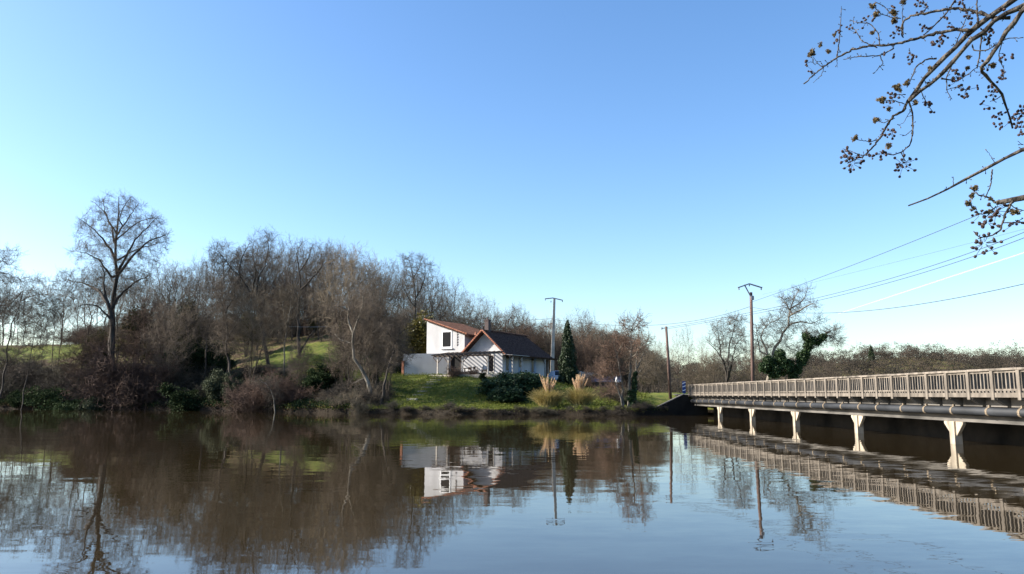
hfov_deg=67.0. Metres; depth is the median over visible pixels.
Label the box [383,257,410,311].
bare tree
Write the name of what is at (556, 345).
bare tree
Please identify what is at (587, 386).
evergreen shrub
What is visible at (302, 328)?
shrub
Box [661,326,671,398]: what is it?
utility pole
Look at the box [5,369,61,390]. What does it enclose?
shrub
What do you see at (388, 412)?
shrub
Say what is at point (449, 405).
shrub
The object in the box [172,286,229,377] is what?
bare tree
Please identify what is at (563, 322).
bare tree
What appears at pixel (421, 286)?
bare tree
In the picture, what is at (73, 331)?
shrub
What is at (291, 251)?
bare tree
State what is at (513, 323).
bare tree
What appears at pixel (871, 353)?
conifer
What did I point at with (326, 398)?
shrub
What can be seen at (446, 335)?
window
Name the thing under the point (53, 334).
bare tree
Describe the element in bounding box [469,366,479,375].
shrub
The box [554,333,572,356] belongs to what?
bare tree
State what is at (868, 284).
overhead wire
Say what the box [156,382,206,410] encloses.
evergreen shrub
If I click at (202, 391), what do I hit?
shrub
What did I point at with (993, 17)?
overhanging tree
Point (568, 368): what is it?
conifer
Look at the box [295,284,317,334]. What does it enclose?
bare tree
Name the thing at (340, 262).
bare tree
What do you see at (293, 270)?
bare tree
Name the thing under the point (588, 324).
bare tree
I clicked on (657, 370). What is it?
bare tree
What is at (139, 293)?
bare tree
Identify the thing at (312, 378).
evergreen shrub
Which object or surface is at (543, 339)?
bare tree
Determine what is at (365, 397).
shrub
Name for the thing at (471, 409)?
shrub
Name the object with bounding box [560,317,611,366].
bare tree
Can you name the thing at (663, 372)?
bare tree
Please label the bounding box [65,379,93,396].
shrub
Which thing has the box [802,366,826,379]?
bare tree
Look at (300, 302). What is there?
bare tree
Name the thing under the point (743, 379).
bare tree
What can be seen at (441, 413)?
shrub
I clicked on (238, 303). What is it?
bare tree
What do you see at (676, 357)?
bare tree
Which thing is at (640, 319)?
alder tree
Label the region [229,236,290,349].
bare tree
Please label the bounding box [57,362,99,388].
shrub
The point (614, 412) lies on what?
shrub
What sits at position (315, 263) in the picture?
bare tree
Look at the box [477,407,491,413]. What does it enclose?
shrub
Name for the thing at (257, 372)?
shrub
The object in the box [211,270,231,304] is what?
bare tree
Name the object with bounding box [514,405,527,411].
shrub
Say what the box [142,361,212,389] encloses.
shrub
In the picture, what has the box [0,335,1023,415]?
ground
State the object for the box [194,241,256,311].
bare tree
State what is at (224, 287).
bare tree
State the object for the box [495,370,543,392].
juniper
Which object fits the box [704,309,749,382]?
bare tree
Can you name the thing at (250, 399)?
shrub
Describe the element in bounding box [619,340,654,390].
bare tree
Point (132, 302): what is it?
bare tree
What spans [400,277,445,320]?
bare tree
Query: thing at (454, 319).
bare tree
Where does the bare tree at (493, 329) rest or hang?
on the ground at (277, 360)
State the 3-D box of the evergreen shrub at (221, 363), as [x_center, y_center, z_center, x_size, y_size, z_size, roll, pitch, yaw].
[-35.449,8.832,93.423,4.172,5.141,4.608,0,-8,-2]
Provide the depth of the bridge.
31.25 m
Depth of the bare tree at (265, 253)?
132.71 m
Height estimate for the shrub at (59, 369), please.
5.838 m
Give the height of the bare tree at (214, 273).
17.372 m
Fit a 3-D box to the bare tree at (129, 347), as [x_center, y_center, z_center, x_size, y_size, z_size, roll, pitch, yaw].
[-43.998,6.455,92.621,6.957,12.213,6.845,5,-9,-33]
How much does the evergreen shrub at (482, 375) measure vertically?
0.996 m
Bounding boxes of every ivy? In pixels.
[627,371,637,405]
[756,348,794,379]
[787,332,826,378]
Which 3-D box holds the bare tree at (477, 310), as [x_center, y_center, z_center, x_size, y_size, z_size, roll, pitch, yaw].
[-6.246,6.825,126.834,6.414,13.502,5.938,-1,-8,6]
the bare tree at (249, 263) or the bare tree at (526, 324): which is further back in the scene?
the bare tree at (249, 263)
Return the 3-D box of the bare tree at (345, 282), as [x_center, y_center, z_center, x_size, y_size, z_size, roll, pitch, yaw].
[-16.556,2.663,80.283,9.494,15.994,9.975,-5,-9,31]
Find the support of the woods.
on the ground at (277, 360)
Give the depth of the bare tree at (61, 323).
100.89 m
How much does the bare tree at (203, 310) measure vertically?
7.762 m
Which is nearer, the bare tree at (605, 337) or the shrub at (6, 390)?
the shrub at (6, 390)
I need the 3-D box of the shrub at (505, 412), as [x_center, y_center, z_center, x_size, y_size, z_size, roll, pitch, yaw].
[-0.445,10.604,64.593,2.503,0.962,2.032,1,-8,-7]
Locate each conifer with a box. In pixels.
[558,318,579,384]
[868,345,875,364]
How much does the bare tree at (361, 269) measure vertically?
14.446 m
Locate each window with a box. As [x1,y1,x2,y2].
[440,331,452,348]
[486,355,493,371]
[505,356,508,370]
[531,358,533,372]
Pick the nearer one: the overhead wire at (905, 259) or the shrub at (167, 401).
the overhead wire at (905, 259)
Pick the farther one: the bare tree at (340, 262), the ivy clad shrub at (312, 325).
the bare tree at (340, 262)
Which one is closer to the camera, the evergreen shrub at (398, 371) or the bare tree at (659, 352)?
the evergreen shrub at (398, 371)
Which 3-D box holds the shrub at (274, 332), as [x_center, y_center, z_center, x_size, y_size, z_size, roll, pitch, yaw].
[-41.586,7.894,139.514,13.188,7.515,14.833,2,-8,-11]
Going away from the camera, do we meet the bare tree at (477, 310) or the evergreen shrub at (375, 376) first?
the evergreen shrub at (375, 376)
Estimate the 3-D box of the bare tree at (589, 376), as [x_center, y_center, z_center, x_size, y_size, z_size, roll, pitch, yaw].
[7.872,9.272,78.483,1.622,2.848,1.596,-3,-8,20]
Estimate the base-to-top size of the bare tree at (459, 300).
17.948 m
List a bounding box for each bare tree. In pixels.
[0,244,29,346]
[0,271,63,397]
[0,280,21,344]
[1,292,26,344]
[9,293,73,409]
[12,294,40,343]
[37,314,53,379]
[45,281,86,341]
[45,297,65,372]
[47,258,160,367]
[49,289,73,368]
[52,319,109,391]
[53,303,75,344]
[62,274,112,339]
[64,189,175,353]
[64,297,93,324]
[68,313,78,329]
[70,268,106,344]
[89,270,113,332]
[91,279,127,331]
[96,267,133,320]
[96,311,126,356]
[100,274,133,359]
[107,266,141,314]
[116,290,173,371]
[117,277,172,363]
[120,269,164,308]
[129,276,156,312]
[134,281,168,320]
[137,298,200,383]
[142,253,195,314]
[142,275,184,349]
[151,262,186,307]
[154,263,229,350]
[157,261,199,314]
[166,272,207,303]
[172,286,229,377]
[178,253,213,345]
[178,263,217,306]
[187,299,220,336]
[190,265,225,337]
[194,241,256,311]
[198,250,241,308]
[198,270,247,379]
[198,302,212,335]
[199,245,249,348]
[200,296,253,373]
[204,229,279,363]
[204,282,260,333]
[206,302,229,339]
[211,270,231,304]
[221,279,288,383]
[222,248,267,294]
[225,224,292,284]
[226,244,248,336]
[227,278,265,319]
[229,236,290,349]
[230,237,294,311]
[250,371,287,412]
[251,277,303,341]
[253,242,298,279]
[253,270,311,334]
[269,247,313,340]
[269,282,307,374]
[271,279,317,336]
[273,246,310,328]
[277,234,302,285]
[278,237,334,355]
[282,237,321,302]
[284,241,319,287]
[286,339,313,386]
[290,243,331,295]
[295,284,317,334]
[297,250,338,339]
[301,238,346,295]
[302,236,398,386]
[304,273,338,341]
[304,310,327,335]
[306,240,358,333]
[308,246,351,334]
[308,292,340,334]
[318,282,381,394]
[321,242,362,294]
[322,325,356,392]
[324,249,362,314]
[326,295,372,391]
[338,269,414,387]
[338,292,394,391]
[340,250,383,321]
[344,247,362,308]
[359,272,401,337]
[363,257,417,320]
[365,261,400,316]
[367,298,410,399]
[374,304,421,406]
[377,271,408,306]
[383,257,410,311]
[391,266,420,323]
[392,307,434,331]
[395,256,457,320]
[396,251,436,325]
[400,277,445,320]
[403,299,452,322]
[410,273,447,318]
[420,277,460,323]
[434,286,468,322]
[435,276,473,321]
[436,310,470,324]
[454,292,474,318]
[457,289,493,329]
[460,303,478,326]
[472,306,507,330]
[474,295,501,327]
[496,309,515,332]
[500,302,531,338]
[507,325,523,333]
[514,315,538,338]
[516,319,550,347]
[533,331,550,353]
[541,315,563,336]
[543,335,562,367]
[544,332,590,367]
[549,323,595,365]
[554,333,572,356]
[557,315,579,350]
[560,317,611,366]
[570,310,587,359]
[571,309,603,363]
[573,332,609,376]
[576,327,614,371]
[576,330,626,370]
[578,309,598,338]
[578,345,609,373]
[584,365,597,386]
[593,357,606,385]
[595,320,622,345]
[595,330,627,379]
[613,338,644,389]
[615,344,642,385]
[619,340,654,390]
[626,330,669,395]
[628,349,658,392]
[638,354,671,392]
[640,349,665,388]
[644,349,666,392]
[650,342,675,392]
[652,343,666,392]
[669,329,686,389]
[679,326,696,383]
[680,360,706,387]
[693,350,725,383]
[696,338,707,379]
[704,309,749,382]
[735,372,750,381]
[741,337,778,380]
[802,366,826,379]
[816,361,842,377]
[974,348,988,356]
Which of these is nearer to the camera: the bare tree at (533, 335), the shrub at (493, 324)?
the bare tree at (533, 335)
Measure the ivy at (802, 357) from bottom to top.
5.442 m
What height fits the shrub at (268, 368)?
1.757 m
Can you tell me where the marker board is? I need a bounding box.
[682,381,685,394]
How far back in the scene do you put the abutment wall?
63.64 m
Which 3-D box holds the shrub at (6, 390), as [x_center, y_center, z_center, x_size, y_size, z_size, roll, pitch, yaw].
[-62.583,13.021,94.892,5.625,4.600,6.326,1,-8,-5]
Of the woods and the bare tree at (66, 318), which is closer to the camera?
the bare tree at (66, 318)
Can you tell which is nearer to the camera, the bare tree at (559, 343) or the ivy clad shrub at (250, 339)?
the ivy clad shrub at (250, 339)
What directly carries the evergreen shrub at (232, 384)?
on the ground at (277, 360)
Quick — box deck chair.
[481,366,486,373]
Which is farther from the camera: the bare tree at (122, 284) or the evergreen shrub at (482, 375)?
the bare tree at (122, 284)
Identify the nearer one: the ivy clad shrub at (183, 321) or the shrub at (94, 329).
the ivy clad shrub at (183, 321)
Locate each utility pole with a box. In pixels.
[545,298,562,371]
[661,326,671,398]
[738,283,761,382]
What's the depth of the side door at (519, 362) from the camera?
86.87 m
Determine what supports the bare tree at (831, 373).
on the ground at (277, 360)
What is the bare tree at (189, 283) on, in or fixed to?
on the ground at (277, 360)
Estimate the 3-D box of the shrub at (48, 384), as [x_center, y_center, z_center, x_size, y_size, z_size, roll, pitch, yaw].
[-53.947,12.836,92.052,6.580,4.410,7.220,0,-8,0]
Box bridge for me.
[678,367,1023,445]
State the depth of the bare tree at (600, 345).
120.50 m
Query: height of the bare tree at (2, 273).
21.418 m
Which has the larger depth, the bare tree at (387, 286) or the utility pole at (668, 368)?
the bare tree at (387, 286)
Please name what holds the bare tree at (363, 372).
on the ground at (277, 360)
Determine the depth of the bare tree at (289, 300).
89.65 m
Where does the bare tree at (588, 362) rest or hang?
on the ground at (277, 360)
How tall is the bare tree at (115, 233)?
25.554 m
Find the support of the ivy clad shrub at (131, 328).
on the ground at (277, 360)
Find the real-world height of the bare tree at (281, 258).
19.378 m
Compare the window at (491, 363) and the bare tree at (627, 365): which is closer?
the window at (491, 363)
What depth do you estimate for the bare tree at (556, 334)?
119.46 m
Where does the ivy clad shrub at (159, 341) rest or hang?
on the ground at (277, 360)
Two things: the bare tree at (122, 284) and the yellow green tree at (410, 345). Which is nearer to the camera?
the yellow green tree at (410, 345)
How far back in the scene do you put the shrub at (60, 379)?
93.69 m
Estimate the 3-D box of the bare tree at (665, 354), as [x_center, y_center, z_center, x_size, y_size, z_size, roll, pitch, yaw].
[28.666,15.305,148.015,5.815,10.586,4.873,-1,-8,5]
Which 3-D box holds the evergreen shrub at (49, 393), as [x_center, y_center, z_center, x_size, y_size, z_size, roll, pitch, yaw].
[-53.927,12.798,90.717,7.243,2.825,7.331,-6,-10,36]
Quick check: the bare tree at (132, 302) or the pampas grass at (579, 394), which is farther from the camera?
the bare tree at (132, 302)
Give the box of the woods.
[555,339,1023,392]
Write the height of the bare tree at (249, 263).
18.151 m
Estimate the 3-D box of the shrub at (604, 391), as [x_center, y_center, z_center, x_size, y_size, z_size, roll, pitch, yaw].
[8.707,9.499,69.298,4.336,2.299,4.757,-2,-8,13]
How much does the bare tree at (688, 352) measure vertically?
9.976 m
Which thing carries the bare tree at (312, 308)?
on the ground at (277, 360)
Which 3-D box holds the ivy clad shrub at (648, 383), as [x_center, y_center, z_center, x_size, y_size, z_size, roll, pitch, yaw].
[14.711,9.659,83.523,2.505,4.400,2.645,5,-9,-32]
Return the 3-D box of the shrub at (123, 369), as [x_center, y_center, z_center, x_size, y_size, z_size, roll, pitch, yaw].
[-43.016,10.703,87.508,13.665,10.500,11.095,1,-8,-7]
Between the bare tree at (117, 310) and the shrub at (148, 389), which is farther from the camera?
the bare tree at (117, 310)
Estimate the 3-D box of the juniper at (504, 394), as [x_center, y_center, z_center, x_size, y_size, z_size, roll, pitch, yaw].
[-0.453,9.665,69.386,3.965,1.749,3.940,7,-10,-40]
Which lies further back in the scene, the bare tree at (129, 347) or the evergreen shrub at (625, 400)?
the bare tree at (129, 347)
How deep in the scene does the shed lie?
83.52 m
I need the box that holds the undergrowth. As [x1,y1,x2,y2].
[0,373,360,410]
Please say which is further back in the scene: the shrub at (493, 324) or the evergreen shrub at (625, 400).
the shrub at (493, 324)
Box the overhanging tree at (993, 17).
[803,0,1023,257]
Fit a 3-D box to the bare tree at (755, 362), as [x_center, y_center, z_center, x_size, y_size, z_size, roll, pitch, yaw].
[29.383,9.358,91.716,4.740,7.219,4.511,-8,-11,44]
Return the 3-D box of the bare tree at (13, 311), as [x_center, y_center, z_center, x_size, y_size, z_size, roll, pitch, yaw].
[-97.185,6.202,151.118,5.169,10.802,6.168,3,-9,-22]
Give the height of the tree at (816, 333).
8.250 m
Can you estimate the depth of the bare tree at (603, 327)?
130.15 m
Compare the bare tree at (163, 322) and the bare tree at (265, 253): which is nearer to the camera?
the bare tree at (163, 322)
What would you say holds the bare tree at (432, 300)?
on the ground at (277, 360)
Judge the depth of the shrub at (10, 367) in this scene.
102.08 m
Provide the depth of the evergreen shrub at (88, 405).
84.19 m
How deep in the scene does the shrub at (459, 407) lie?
64.92 m
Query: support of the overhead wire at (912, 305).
attached to the utility pole at (752, 341)
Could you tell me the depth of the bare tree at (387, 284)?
131.16 m
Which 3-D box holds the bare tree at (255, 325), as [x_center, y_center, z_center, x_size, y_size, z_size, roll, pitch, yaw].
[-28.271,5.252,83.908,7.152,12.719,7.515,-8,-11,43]
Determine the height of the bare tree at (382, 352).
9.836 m
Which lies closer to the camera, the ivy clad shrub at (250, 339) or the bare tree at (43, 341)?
the bare tree at (43, 341)
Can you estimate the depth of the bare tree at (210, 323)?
120.24 m
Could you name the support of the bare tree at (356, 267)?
on the ground at (277, 360)
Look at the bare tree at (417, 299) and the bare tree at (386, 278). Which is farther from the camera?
the bare tree at (417, 299)
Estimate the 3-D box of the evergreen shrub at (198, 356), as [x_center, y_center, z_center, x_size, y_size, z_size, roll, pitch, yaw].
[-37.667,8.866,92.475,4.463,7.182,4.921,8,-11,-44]
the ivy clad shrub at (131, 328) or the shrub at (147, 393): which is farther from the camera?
the ivy clad shrub at (131, 328)
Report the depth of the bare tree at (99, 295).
130.73 m
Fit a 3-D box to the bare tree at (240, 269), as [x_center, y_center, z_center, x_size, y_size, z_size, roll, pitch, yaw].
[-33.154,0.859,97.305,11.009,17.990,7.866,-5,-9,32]
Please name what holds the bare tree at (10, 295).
on the ground at (277, 360)
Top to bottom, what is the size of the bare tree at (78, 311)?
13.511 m
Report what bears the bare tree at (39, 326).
on the ground at (277, 360)
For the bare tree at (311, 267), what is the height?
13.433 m
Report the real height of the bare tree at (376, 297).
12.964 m
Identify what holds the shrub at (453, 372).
on the ground at (277, 360)
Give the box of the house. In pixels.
[401,317,557,377]
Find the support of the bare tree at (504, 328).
on the ground at (277, 360)
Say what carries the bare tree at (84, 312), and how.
on the ground at (277, 360)
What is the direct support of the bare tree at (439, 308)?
on the ground at (277, 360)
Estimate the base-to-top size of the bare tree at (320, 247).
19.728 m
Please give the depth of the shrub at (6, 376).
97.34 m
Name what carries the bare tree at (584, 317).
on the ground at (277, 360)
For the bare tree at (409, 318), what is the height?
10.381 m
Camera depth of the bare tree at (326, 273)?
114.93 m
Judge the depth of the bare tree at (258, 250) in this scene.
112.95 m
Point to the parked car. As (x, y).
(554, 374)
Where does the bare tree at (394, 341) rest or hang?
on the ground at (277, 360)
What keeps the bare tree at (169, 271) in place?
on the ground at (277, 360)
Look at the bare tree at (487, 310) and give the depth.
149.14 m
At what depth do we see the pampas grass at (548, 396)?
65.42 m
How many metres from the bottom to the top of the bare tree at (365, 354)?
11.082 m
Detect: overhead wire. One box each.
[560,307,747,325]
[667,232,1023,327]
[668,238,1022,328]
[750,204,1002,302]
[753,284,1022,312]
[766,229,1022,293]
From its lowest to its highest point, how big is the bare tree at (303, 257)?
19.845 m
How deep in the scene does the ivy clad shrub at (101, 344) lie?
98.79 m
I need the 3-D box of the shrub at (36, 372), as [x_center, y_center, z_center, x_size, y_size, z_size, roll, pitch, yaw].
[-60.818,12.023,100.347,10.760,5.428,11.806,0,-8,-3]
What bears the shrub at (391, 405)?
on the ground at (277, 360)
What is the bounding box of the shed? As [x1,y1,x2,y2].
[592,376,620,388]
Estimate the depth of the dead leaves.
79.01 m
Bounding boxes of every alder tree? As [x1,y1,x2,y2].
[593,357,631,407]
[596,323,634,406]
[605,309,652,408]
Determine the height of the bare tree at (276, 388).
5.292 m
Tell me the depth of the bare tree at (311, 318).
116.75 m
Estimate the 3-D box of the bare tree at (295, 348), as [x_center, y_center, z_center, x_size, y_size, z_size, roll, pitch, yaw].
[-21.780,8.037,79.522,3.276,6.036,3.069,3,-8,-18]
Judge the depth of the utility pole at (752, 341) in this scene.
72.14 m
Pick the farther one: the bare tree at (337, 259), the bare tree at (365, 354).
the bare tree at (337, 259)
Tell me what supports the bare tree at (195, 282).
on the ground at (277, 360)
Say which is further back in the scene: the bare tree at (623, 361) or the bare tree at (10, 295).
the bare tree at (10, 295)
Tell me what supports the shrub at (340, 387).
on the ground at (277, 360)
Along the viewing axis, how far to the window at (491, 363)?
84.31 m
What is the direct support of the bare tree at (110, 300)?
on the ground at (277, 360)
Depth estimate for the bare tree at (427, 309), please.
133.03 m
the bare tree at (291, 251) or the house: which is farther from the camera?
the bare tree at (291, 251)
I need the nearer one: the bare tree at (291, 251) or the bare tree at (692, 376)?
the bare tree at (692, 376)
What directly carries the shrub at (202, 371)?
on the ground at (277, 360)
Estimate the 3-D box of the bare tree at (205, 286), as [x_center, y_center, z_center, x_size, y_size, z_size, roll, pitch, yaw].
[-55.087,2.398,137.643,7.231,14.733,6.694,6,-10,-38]
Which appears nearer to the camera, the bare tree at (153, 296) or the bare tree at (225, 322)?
the bare tree at (225, 322)
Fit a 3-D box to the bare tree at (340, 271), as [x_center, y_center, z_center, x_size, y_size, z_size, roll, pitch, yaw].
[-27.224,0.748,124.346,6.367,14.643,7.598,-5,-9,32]
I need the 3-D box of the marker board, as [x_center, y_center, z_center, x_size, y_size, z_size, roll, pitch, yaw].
[14.451,8.684,64.941,0.262,1.520,0.084,0,-8,0]
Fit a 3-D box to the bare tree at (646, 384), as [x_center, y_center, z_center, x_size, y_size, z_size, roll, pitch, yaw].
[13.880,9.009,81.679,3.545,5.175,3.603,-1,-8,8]
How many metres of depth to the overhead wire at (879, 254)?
48.59 m
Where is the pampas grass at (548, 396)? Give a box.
[526,373,566,407]
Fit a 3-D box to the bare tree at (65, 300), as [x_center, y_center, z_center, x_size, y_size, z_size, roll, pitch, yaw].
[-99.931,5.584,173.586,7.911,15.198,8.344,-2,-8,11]
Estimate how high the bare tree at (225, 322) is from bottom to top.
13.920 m
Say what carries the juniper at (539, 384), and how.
on the ground at (277, 360)
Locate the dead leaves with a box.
[0,370,391,410]
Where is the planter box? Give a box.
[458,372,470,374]
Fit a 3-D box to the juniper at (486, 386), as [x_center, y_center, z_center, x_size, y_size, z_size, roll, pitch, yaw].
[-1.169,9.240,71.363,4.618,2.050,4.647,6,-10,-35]
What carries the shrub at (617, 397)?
on the ground at (277, 360)
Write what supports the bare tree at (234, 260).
on the ground at (277, 360)
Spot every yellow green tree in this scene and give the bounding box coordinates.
[396,323,422,355]
[404,305,433,353]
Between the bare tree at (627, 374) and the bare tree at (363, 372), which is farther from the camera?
the bare tree at (627, 374)
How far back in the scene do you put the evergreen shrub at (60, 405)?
85.20 m
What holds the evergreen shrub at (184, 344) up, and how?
on the ground at (277, 360)
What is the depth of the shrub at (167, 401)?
83.40 m
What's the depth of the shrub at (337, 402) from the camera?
69.83 m
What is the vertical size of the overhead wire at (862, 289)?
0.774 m
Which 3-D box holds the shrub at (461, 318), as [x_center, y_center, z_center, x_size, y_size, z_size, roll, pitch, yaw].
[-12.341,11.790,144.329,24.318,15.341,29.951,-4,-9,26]
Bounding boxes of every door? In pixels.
[451,357,460,371]
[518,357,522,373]
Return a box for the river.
[0,410,1023,573]
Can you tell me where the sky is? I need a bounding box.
[0,0,1023,370]
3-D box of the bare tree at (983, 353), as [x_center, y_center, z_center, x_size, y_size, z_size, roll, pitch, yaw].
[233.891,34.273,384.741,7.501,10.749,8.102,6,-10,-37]
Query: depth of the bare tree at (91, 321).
121.42 m
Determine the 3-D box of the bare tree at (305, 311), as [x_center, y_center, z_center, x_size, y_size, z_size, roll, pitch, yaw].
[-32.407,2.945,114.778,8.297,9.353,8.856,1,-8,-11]
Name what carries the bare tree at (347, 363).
on the ground at (277, 360)
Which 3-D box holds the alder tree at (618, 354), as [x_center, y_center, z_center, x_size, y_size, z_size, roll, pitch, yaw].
[8.466,6.401,63.125,3.226,7.421,3.655,0,-8,0]
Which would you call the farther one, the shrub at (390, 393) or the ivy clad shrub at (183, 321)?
the ivy clad shrub at (183, 321)
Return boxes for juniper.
[474,376,524,394]
[483,385,528,402]
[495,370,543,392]
[520,377,545,391]
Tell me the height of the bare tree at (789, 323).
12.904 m
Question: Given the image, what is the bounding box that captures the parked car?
[548,371,565,381]
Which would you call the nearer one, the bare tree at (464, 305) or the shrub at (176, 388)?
the shrub at (176, 388)
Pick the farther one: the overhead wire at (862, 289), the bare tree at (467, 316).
the bare tree at (467, 316)
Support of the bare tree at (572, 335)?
on the ground at (277, 360)
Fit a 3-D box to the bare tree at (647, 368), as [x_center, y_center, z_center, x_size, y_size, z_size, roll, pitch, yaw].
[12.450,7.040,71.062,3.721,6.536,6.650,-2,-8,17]
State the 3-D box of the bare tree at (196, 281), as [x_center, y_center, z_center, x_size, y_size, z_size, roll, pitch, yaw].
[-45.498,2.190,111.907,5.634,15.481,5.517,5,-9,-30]
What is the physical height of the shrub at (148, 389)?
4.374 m
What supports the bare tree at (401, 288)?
on the ground at (277, 360)
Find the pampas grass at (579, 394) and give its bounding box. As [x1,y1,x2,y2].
[559,373,600,406]
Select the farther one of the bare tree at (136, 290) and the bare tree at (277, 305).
the bare tree at (136, 290)
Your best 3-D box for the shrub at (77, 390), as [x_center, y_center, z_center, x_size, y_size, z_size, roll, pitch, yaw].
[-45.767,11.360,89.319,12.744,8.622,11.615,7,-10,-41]
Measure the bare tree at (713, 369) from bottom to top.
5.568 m
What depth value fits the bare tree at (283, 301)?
119.07 m
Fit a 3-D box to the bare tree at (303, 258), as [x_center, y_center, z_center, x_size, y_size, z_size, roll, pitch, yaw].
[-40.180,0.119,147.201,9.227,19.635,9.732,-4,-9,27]
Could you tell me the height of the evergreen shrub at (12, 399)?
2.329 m
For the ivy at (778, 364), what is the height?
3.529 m
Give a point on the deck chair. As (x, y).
(484, 369)
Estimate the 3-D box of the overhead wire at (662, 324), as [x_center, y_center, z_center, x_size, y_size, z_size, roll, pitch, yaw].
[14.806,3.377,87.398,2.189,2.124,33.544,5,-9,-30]
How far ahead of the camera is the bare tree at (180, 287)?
142.37 m
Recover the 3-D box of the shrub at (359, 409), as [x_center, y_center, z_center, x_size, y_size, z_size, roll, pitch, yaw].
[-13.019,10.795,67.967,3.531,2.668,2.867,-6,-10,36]
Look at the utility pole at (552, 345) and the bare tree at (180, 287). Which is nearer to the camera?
the utility pole at (552, 345)
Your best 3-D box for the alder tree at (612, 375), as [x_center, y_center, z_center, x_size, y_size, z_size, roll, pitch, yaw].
[8.217,7.772,63.124,3.382,4.767,3.086,0,-8,0]
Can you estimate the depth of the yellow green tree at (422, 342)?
95.94 m
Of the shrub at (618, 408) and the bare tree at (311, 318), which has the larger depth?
the bare tree at (311, 318)
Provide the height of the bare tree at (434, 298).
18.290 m
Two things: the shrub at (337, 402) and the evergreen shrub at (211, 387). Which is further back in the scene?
the evergreen shrub at (211, 387)
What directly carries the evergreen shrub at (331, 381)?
on the ground at (277, 360)
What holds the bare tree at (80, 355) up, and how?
on the ground at (277, 360)
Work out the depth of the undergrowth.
78.74 m
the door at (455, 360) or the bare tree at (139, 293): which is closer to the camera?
the door at (455, 360)
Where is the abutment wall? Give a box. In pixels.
[653,394,707,414]
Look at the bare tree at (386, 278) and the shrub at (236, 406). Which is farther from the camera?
the bare tree at (386, 278)
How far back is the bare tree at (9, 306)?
87.47 m
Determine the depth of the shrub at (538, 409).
63.85 m
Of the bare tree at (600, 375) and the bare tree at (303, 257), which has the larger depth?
the bare tree at (303, 257)
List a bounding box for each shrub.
[0,347,60,387]
[0,362,47,390]
[0,375,27,399]
[5,362,69,389]
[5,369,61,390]
[5,389,28,408]
[13,385,76,407]
[20,377,76,407]
[24,356,78,386]
[27,367,90,391]
[35,395,105,410]
[46,321,103,344]
[54,349,160,405]
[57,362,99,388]
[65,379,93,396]
[67,334,187,410]
[74,396,107,410]
[77,327,108,370]
[80,321,122,332]
[85,357,185,410]
[115,305,153,367]
[117,375,173,402]
[140,318,181,365]
[140,349,243,388]
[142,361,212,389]
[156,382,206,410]
[156,398,169,406]
[159,339,191,383]
[159,383,188,399]
[173,295,202,346]
[182,333,217,376]
[185,382,206,396]
[200,368,228,400]
[206,340,236,377]
[209,369,277,411]
[220,372,242,401]
[223,366,304,411]
[234,310,260,356]
[235,361,270,376]
[261,366,278,373]
[261,373,281,382]
[263,318,310,337]
[263,371,321,405]
[272,369,289,376]
[290,320,311,336]
[297,367,330,395]
[307,314,319,337]
[307,358,351,391]
[309,389,340,401]
[316,377,374,400]
[324,389,361,410]
[328,397,344,408]
[334,380,389,410]
[347,397,377,413]
[351,388,395,406]
[361,379,397,397]
[366,369,383,386]
[376,340,406,374]
[377,408,396,413]
[382,399,402,412]
[400,406,414,412]
[412,306,484,328]
[418,405,433,410]
[420,407,460,414]
[432,400,457,409]
[442,362,464,378]
[446,404,466,410]
[464,315,526,331]
[465,407,479,411]
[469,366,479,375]
[474,317,509,331]
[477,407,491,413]
[479,372,485,379]
[498,409,515,414]
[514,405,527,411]
[524,406,549,412]
[544,408,558,414]
[563,405,579,409]
[580,406,597,411]
[583,381,594,388]
[590,382,621,399]
[600,387,638,403]
[603,409,627,415]
[609,404,626,411]
[621,401,646,412]
[623,395,627,404]
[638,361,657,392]
[640,401,662,409]
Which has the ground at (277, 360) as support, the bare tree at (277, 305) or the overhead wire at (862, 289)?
the bare tree at (277, 305)
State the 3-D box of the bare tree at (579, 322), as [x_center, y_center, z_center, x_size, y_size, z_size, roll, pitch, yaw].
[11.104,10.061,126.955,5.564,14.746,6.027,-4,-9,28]
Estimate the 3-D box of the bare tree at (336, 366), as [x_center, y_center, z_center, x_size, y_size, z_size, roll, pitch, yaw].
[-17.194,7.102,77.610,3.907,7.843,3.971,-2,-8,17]
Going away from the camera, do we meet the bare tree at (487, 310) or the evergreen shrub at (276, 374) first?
the evergreen shrub at (276, 374)
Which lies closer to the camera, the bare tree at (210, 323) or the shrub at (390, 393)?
the shrub at (390, 393)
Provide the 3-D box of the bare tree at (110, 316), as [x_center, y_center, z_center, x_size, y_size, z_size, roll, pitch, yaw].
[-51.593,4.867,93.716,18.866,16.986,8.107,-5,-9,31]
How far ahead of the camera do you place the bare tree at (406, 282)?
106.90 m
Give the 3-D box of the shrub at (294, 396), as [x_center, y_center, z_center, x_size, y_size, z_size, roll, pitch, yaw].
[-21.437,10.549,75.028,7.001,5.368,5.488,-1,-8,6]
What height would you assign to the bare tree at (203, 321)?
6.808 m
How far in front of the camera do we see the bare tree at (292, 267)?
122.30 m
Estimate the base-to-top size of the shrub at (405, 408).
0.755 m
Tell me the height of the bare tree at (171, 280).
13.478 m
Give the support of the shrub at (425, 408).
on the ground at (277, 360)
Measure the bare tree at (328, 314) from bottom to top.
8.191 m
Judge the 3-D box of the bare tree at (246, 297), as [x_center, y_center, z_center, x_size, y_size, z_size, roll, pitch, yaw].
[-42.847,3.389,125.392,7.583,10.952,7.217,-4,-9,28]

